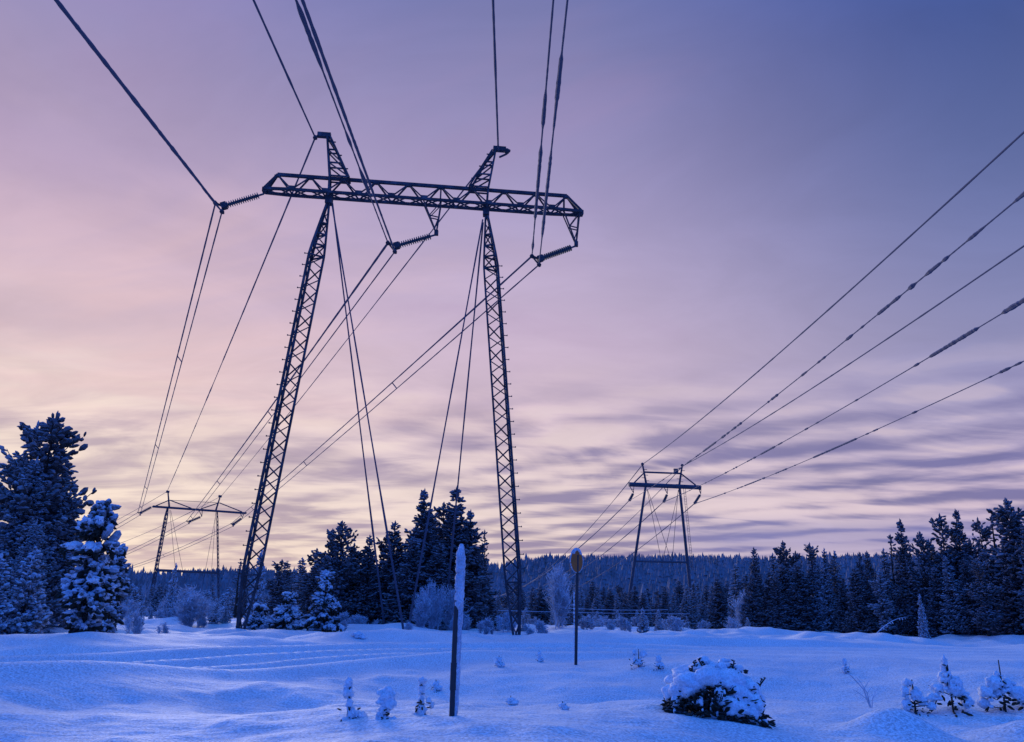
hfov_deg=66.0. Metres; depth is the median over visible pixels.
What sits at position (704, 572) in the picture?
hillside forest
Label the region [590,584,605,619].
spruce tree
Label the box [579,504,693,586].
power cable
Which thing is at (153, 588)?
pine tree
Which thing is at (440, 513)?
pine tree
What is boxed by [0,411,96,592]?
pine tree
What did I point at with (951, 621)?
spruce tree
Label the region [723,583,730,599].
spruce tree
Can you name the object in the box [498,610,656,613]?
field wire
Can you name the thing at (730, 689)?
snow covered bush
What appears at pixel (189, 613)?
frosted birch
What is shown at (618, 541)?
power cable
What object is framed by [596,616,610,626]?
frosted bush
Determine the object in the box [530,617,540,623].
frosted bush
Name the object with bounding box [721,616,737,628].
frosted bush
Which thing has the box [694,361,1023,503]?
power cable
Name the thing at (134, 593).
snowy spruce
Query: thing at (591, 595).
spruce tree
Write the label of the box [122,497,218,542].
earth wire
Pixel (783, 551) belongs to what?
pine tree
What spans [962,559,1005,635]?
pine tree
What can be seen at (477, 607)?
pine tree
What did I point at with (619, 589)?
pine tree
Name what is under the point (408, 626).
frosted bush
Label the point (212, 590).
spruce tree
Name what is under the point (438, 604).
frosted birch
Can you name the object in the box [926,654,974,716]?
snowy sapling
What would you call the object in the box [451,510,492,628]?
spruce tree
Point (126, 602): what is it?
snowy spruce
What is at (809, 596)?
spruce tree
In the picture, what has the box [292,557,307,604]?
spruce tree
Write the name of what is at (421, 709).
snowy sapling
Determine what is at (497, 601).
spruce tree
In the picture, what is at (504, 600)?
pine tree
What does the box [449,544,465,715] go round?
snow capped post
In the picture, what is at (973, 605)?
spruce tree
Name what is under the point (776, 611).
spruce tree
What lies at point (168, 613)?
frosted bush
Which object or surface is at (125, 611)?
frosted birch
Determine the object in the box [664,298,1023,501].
power cable
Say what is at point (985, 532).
pine tree
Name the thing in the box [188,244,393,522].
power cable
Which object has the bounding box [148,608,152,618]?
snowy spruce
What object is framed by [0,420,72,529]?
pine tree
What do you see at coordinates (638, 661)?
snowy sapling
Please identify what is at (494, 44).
earth wire
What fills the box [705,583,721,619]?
spruce tree
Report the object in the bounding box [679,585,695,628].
spruce tree
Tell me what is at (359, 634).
snowy sapling
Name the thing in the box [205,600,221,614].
frosted birch
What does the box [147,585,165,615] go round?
spruce tree
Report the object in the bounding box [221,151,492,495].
earth wire
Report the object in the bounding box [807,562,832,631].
spruce tree
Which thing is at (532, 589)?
spruce tree
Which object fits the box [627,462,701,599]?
portal tower
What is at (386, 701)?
snowy sapling
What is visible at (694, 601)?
spruce tree
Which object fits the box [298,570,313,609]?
spruce tree
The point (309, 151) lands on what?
earth wire
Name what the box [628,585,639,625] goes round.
spruce tree
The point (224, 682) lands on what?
snow ground
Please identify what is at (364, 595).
spruce tree
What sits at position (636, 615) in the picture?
snowy spruce
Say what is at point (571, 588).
spruce tree
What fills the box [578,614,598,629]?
frosted bush
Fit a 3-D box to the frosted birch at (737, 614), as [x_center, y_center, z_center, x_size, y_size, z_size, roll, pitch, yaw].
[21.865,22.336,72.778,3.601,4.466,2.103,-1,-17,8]
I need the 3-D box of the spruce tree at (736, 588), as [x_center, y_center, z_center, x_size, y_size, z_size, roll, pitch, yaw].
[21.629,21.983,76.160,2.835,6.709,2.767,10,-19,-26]
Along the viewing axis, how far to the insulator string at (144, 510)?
165.18 m
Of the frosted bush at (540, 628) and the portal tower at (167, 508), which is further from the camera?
the portal tower at (167, 508)
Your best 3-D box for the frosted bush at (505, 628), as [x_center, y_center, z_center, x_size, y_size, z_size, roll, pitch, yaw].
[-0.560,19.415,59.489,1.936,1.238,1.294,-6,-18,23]
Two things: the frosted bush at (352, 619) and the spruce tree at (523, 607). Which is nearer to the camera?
the frosted bush at (352, 619)
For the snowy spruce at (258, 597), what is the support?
on the snow ground
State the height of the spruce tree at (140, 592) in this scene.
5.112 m
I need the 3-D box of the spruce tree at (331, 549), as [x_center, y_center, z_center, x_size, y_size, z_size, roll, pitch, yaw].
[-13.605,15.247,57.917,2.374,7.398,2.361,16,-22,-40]
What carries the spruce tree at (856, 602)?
on the snow ground
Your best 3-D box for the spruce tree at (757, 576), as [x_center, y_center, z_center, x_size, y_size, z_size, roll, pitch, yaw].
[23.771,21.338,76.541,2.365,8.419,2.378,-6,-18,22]
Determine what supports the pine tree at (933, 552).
on the snow ground
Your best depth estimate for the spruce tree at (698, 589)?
139.18 m
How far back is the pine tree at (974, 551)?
62.72 m
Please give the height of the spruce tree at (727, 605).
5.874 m
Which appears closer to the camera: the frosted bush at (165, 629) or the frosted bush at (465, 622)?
the frosted bush at (165, 629)
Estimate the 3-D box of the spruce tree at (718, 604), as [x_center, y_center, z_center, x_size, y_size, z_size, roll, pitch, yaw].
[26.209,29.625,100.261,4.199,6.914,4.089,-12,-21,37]
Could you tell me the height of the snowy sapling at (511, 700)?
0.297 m
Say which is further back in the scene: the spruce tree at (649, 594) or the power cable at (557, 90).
the spruce tree at (649, 594)
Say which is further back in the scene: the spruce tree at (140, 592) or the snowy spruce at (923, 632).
the spruce tree at (140, 592)
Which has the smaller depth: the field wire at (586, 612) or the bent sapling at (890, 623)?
the bent sapling at (890, 623)
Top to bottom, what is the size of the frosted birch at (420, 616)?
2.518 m
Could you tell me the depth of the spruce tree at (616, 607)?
98.52 m
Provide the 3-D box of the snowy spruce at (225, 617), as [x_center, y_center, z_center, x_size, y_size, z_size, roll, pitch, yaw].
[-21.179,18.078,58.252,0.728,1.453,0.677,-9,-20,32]
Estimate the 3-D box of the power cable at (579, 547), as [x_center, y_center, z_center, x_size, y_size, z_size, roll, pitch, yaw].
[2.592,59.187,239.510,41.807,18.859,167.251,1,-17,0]
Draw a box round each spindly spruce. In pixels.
[226,561,244,617]
[480,530,492,616]
[883,534,899,634]
[985,516,1004,600]
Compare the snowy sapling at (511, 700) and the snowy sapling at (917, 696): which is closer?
the snowy sapling at (917, 696)
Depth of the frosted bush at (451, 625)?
49.74 m
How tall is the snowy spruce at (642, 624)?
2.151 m
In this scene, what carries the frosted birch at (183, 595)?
on the snow ground
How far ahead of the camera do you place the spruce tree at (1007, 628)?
56.50 m
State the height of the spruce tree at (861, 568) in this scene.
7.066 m
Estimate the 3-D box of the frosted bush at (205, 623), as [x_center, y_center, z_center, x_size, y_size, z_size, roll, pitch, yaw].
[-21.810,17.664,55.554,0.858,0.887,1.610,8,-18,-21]
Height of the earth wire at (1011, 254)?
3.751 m
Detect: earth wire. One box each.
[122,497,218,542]
[167,139,314,490]
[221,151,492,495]
[252,0,315,136]
[492,0,498,151]
[524,465,641,586]
[527,468,680,592]
[643,131,1023,463]
[689,245,1023,462]
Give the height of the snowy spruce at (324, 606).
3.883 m
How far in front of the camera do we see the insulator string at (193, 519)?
169.52 m
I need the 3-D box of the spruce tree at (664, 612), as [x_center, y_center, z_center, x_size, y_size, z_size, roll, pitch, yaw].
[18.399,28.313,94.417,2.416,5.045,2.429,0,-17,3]
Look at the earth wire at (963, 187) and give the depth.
63.22 m
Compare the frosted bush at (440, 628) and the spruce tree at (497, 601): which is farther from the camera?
the spruce tree at (497, 601)
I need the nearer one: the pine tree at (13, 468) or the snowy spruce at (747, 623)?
the pine tree at (13, 468)
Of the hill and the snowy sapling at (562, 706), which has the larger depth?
the hill
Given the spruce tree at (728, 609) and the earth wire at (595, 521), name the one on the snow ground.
the spruce tree at (728, 609)
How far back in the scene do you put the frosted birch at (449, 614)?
51.53 m
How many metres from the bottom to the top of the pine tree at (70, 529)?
6.943 m
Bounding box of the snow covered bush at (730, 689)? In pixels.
[660,655,775,728]
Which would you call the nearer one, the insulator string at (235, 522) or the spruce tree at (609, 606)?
the spruce tree at (609, 606)
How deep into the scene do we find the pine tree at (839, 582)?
71.48 m
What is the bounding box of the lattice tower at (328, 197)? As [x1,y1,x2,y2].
[236,131,583,634]
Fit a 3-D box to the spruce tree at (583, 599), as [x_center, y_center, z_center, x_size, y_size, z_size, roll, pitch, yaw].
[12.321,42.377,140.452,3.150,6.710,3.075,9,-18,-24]
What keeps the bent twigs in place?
on the snow ground
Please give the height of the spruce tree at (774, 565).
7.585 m
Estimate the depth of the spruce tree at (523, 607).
94.30 m
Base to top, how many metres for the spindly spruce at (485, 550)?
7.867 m
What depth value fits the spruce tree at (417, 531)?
58.30 m
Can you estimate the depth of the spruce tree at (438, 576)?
55.00 m
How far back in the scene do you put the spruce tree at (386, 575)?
57.67 m
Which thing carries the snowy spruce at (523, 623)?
on the snow ground
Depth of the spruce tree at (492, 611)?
60.77 m
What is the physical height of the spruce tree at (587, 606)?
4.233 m
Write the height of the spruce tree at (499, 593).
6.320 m
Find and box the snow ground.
[0,609,1023,741]
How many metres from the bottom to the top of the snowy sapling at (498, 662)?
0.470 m
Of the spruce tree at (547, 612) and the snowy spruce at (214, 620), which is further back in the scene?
the spruce tree at (547, 612)
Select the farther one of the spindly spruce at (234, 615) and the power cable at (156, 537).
the power cable at (156, 537)
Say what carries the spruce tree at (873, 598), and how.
on the snow ground
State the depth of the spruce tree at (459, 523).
59.61 m
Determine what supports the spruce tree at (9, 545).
on the snow ground
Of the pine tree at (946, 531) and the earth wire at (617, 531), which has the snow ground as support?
the pine tree at (946, 531)
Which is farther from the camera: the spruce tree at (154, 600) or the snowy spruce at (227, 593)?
the snowy spruce at (227, 593)
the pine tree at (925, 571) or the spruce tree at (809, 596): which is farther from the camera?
the spruce tree at (809, 596)
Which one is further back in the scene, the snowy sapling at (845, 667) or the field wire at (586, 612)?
the field wire at (586, 612)
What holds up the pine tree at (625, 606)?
on the snow ground
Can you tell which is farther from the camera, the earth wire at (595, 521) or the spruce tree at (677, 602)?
the earth wire at (595, 521)
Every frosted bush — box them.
[120,606,145,633]
[154,622,169,633]
[162,605,177,616]
[197,615,208,627]
[259,623,268,629]
[337,612,357,623]
[341,620,348,626]
[348,617,355,623]
[356,614,368,623]
[403,621,412,629]
[426,615,445,630]
[449,616,453,630]
[462,614,471,629]
[476,616,494,634]
[493,621,516,630]
[495,610,517,632]
[521,620,548,634]
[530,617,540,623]
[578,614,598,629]
[583,614,604,625]
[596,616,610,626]
[602,616,632,631]
[631,616,649,626]
[652,614,689,630]
[696,619,711,628]
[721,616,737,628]
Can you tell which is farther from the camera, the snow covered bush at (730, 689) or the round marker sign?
the round marker sign
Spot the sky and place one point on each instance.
(734, 168)
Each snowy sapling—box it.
[337,676,366,720]
[351,631,365,638]
[375,685,396,719]
[411,676,433,714]
[432,680,442,692]
[494,656,504,666]
[505,696,518,704]
[535,651,543,661]
[558,701,569,709]
[629,649,647,668]
[653,655,664,669]
[841,658,849,672]
[900,678,929,715]
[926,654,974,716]
[975,660,1023,711]
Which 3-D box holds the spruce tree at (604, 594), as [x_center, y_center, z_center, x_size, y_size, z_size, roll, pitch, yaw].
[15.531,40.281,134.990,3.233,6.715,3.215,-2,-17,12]
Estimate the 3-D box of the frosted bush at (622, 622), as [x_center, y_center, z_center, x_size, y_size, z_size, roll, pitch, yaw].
[8.225,19.661,61.112,2.626,1.446,1.398,4,-17,-9]
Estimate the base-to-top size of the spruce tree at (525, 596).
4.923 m
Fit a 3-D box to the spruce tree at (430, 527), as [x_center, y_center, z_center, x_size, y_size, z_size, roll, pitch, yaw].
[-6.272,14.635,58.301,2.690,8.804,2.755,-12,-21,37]
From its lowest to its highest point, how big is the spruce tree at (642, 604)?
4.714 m
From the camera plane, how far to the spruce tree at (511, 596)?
99.17 m
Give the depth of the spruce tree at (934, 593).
61.52 m
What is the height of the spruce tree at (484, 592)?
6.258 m
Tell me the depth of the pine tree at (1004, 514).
57.31 m
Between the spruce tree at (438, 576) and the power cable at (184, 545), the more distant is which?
the power cable at (184, 545)
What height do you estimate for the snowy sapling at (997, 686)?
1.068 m
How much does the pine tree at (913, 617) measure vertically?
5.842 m
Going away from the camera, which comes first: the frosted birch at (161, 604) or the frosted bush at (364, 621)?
the frosted bush at (364, 621)
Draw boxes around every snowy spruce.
[0,546,52,634]
[0,553,16,633]
[54,498,121,632]
[96,543,130,632]
[123,598,129,614]
[125,584,134,599]
[128,587,141,612]
[132,601,144,625]
[142,601,145,616]
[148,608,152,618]
[161,563,178,616]
[207,598,221,623]
[218,593,224,606]
[218,595,232,622]
[220,587,234,609]
[220,606,228,623]
[242,603,270,629]
[243,550,266,621]
[264,591,303,629]
[293,570,346,631]
[521,608,527,622]
[521,617,525,631]
[548,612,554,624]
[594,611,600,626]
[614,610,620,626]
[633,610,638,626]
[636,608,649,632]
[653,609,664,630]
[684,616,689,627]
[744,617,750,626]
[917,594,930,638]
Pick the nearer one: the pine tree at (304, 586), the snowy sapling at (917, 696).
the snowy sapling at (917, 696)
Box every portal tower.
[147,490,246,608]
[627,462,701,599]
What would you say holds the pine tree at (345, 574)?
on the snow ground
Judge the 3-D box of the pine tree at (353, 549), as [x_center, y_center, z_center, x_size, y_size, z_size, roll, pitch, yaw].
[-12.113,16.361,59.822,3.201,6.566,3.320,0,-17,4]
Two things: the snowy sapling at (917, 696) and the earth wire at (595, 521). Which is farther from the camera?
the earth wire at (595, 521)
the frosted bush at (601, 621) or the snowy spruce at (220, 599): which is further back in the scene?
the snowy spruce at (220, 599)
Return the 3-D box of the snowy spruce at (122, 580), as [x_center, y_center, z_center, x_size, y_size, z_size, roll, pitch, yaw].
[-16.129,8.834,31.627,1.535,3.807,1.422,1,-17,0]
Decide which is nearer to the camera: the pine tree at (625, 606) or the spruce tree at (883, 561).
the spruce tree at (883, 561)
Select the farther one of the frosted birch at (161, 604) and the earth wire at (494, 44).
the frosted birch at (161, 604)
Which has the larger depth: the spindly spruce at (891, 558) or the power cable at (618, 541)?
the power cable at (618, 541)
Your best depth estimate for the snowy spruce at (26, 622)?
32.39 m
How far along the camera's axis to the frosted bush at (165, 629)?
36.90 m
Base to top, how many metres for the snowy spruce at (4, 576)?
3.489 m
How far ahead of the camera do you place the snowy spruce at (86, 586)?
27.73 m
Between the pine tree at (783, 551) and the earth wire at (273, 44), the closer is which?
the earth wire at (273, 44)
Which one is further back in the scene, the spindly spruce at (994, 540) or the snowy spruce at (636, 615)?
the snowy spruce at (636, 615)
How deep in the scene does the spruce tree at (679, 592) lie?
138.09 m
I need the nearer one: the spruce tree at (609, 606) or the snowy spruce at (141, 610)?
the snowy spruce at (141, 610)
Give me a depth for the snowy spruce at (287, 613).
46.36 m
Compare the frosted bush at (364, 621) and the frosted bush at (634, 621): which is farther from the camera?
the frosted bush at (634, 621)
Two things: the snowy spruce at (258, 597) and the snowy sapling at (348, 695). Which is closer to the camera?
the snowy sapling at (348, 695)
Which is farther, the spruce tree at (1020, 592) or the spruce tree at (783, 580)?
the spruce tree at (783, 580)
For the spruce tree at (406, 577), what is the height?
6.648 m
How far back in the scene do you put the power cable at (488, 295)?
67.63 m
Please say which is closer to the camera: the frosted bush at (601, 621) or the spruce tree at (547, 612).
the frosted bush at (601, 621)
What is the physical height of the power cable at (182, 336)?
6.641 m
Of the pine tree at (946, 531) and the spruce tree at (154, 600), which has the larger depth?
the spruce tree at (154, 600)
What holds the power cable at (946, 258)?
attached to the insulator string
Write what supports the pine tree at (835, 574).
on the snow ground
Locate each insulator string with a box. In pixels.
[137,506,151,515]
[186,516,201,523]
[213,193,263,213]
[230,518,241,526]
[386,233,435,253]
[530,245,575,266]
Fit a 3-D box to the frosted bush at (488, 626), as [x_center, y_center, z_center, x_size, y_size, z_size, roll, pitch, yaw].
[-1.537,15.373,47.364,0.990,1.260,1.859,-4,-17,16]
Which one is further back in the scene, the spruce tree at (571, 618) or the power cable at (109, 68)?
the spruce tree at (571, 618)
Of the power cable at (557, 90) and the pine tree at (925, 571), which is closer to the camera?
the power cable at (557, 90)
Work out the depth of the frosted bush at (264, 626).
45.50 m
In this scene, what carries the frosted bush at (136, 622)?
on the snow ground
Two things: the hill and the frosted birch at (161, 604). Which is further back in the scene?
the hill
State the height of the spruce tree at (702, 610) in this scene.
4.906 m
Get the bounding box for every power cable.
[54,0,220,210]
[127,521,187,553]
[130,524,232,568]
[138,205,221,514]
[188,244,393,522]
[231,257,537,524]
[295,0,394,250]
[496,501,628,596]
[531,0,568,263]
[542,502,662,591]
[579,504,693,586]
[629,191,1023,500]
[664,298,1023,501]
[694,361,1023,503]
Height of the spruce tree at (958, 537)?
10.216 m
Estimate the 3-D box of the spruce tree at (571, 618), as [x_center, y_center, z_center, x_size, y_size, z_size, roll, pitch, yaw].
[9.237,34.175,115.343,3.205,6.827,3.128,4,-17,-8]
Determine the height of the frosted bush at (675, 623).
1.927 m
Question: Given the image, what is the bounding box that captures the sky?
[0,0,1023,574]
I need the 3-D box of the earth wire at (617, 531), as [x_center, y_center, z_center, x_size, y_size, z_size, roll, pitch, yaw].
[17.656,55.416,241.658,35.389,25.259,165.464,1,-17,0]
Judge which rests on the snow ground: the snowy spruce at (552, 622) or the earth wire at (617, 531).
the snowy spruce at (552, 622)
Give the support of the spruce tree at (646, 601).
on the snow ground
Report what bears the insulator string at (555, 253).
attached to the lattice tower at (328, 197)
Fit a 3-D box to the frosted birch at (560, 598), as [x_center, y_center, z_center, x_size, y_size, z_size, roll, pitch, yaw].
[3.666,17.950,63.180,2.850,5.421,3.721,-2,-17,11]
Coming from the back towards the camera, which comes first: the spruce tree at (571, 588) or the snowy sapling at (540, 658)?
the spruce tree at (571, 588)
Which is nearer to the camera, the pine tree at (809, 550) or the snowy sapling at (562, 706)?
the snowy sapling at (562, 706)
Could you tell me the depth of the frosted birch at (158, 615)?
62.58 m
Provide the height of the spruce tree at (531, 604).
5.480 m
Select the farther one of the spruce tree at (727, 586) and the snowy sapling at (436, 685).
the spruce tree at (727, 586)
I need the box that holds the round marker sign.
[570,548,583,664]
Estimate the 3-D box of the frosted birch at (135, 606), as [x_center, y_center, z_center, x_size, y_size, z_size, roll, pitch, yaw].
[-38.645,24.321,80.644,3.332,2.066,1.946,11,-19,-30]
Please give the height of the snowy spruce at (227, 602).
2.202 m
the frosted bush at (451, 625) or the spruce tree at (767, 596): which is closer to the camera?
the frosted bush at (451, 625)
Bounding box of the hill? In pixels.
[157,560,924,611]
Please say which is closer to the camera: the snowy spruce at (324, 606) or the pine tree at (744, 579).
the snowy spruce at (324, 606)
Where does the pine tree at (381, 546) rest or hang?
on the snow ground
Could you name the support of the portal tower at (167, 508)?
on the snow ground
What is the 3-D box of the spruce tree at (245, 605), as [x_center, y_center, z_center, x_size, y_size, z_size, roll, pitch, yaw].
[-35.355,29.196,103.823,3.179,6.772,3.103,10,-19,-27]
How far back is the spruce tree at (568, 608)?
123.21 m
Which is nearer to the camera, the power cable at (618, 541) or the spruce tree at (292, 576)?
the spruce tree at (292, 576)
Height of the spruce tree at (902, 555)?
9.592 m
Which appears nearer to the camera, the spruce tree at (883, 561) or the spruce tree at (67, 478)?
the spruce tree at (67, 478)
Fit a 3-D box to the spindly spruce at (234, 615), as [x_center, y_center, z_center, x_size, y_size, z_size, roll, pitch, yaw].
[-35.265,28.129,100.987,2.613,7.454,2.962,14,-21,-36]
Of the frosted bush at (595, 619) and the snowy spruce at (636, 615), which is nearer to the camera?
the snowy spruce at (636, 615)
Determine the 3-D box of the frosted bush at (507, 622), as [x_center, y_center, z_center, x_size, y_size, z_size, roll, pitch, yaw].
[-0.326,15.900,50.114,1.863,1.465,1.245,11,-19,-29]
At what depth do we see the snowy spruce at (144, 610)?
75.30 m
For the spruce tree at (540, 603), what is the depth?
99.71 m
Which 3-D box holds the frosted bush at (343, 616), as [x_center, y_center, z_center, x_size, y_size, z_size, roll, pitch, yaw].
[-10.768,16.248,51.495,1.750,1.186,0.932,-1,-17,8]
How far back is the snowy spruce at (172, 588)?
67.09 m
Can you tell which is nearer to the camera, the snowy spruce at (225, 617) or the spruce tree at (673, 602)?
the snowy spruce at (225, 617)
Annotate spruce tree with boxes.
[0,456,64,633]
[0,519,50,630]
[41,448,82,627]
[138,585,144,601]
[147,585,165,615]
[149,583,161,615]
[210,584,215,601]
[230,570,251,617]
[268,562,294,602]
[290,569,298,599]
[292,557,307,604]
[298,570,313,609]
[309,529,338,616]
[333,555,355,620]
[347,535,380,623]
[369,520,410,623]
[374,536,427,627]
[384,489,444,609]
[403,543,463,629]
[419,509,436,572]
[437,487,482,618]
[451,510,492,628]
[475,556,487,622]
[482,558,504,628]
[495,597,501,616]
[496,588,503,611]
[502,583,517,620]
[512,585,528,622]
[522,591,530,617]
[527,587,535,602]
[527,591,537,619]
[530,585,548,624]
[540,594,556,624]
[565,588,572,624]
[566,583,573,603]
[566,583,583,625]
[578,590,584,617]
[581,596,592,618]
[582,580,602,615]
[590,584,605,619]
[598,586,607,615]
[602,589,615,622]
[610,592,623,626]
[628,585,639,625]
[634,592,652,626]
[641,589,652,626]
[645,588,655,625]
[657,586,673,623]
[668,581,684,621]
[670,592,680,618]
[672,594,681,619]
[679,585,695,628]
[688,581,698,629]
[694,582,702,621]
[696,593,708,628]
[702,584,709,609]
[704,577,729,628]
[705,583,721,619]
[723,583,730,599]
[723,584,732,626]
[724,564,742,626]
[724,585,737,625]
[737,574,767,626]
[748,547,764,617]
[760,571,773,625]
[765,571,791,628]
[768,552,778,584]
[770,563,803,629]
[783,562,818,630]
[800,570,814,631]
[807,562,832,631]
[817,549,838,631]
[831,578,852,632]
[841,565,878,632]
[852,552,870,607]
[858,568,884,632]
[863,551,880,617]
[879,548,895,634]
[889,518,927,635]
[923,567,957,636]
[936,556,970,634]
[946,509,976,588]
[950,558,991,634]
[990,540,1023,635]
[1001,509,1023,630]
[1012,518,1023,628]
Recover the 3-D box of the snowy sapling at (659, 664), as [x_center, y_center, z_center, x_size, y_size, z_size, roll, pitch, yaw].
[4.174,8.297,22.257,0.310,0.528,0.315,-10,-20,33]
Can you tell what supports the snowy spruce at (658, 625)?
on the snow ground
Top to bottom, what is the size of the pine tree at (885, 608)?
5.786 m
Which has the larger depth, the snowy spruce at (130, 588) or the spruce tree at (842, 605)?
the snowy spruce at (130, 588)
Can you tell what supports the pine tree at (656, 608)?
on the snow ground
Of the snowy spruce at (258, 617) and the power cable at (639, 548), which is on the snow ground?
the snowy spruce at (258, 617)
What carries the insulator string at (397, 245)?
attached to the lattice tower at (328, 197)
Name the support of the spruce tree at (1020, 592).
on the snow ground
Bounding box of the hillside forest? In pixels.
[125,550,989,612]
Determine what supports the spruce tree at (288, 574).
on the snow ground
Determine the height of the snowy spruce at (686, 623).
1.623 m
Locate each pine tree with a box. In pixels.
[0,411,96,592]
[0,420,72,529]
[35,490,104,615]
[146,584,155,603]
[260,559,293,614]
[291,548,327,615]
[312,520,365,616]
[346,543,365,601]
[364,535,387,580]
[432,502,451,552]
[447,548,486,621]
[497,583,516,621]
[513,583,527,599]
[615,584,629,615]
[615,591,633,624]
[648,590,661,626]
[736,572,750,603]
[768,540,795,608]
[789,551,801,576]
[798,542,827,621]
[827,551,848,616]
[830,568,845,605]
[867,569,894,632]
[888,563,924,635]
[903,531,943,622]
[920,538,939,588]
[926,513,961,634]
[961,538,986,579]
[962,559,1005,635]
[968,517,1001,627]
[980,498,1023,620]
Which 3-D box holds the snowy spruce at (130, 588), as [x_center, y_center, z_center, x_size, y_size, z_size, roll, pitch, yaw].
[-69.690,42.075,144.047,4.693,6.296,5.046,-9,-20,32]
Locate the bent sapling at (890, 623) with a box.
[877,617,905,632]
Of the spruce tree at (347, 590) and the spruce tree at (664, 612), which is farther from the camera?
the spruce tree at (664, 612)
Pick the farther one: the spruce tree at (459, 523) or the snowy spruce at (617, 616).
the snowy spruce at (617, 616)
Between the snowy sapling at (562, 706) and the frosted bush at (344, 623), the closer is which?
the snowy sapling at (562, 706)
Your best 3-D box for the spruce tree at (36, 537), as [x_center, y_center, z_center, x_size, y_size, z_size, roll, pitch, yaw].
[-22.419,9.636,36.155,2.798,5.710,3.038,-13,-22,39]
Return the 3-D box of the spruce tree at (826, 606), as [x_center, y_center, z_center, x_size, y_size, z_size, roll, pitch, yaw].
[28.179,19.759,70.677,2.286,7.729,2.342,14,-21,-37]
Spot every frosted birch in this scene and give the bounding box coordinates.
[120,604,132,619]
[121,599,150,613]
[150,598,178,612]
[153,609,164,617]
[168,584,210,614]
[168,590,225,626]
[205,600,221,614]
[410,590,435,627]
[416,579,451,628]
[442,587,472,630]
[541,563,573,628]
[728,589,767,627]
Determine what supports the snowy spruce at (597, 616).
on the snow ground
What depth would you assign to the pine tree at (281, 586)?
91.18 m
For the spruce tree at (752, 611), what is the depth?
71.88 m
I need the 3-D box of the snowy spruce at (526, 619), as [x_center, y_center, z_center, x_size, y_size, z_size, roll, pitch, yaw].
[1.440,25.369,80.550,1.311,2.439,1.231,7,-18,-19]
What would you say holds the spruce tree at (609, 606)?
on the snow ground
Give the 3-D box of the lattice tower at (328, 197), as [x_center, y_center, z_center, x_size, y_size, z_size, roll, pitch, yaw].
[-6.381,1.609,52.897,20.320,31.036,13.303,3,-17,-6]
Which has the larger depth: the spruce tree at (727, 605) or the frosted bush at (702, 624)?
the spruce tree at (727, 605)
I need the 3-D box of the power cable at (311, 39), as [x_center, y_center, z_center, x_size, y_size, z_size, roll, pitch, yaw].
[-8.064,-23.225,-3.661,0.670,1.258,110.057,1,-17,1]
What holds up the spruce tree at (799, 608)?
on the snow ground
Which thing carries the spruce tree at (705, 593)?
on the snow ground
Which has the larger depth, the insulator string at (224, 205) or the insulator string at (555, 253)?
the insulator string at (555, 253)
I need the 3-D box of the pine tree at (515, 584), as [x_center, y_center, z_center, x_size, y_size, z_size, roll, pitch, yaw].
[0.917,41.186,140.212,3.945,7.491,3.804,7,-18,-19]
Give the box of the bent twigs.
[844,670,878,707]
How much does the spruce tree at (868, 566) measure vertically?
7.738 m
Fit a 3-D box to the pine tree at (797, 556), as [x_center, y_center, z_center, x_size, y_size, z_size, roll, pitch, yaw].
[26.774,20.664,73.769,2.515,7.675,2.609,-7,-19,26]
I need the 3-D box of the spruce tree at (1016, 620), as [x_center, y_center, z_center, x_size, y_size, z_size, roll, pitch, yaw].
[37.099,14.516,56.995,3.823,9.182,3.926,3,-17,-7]

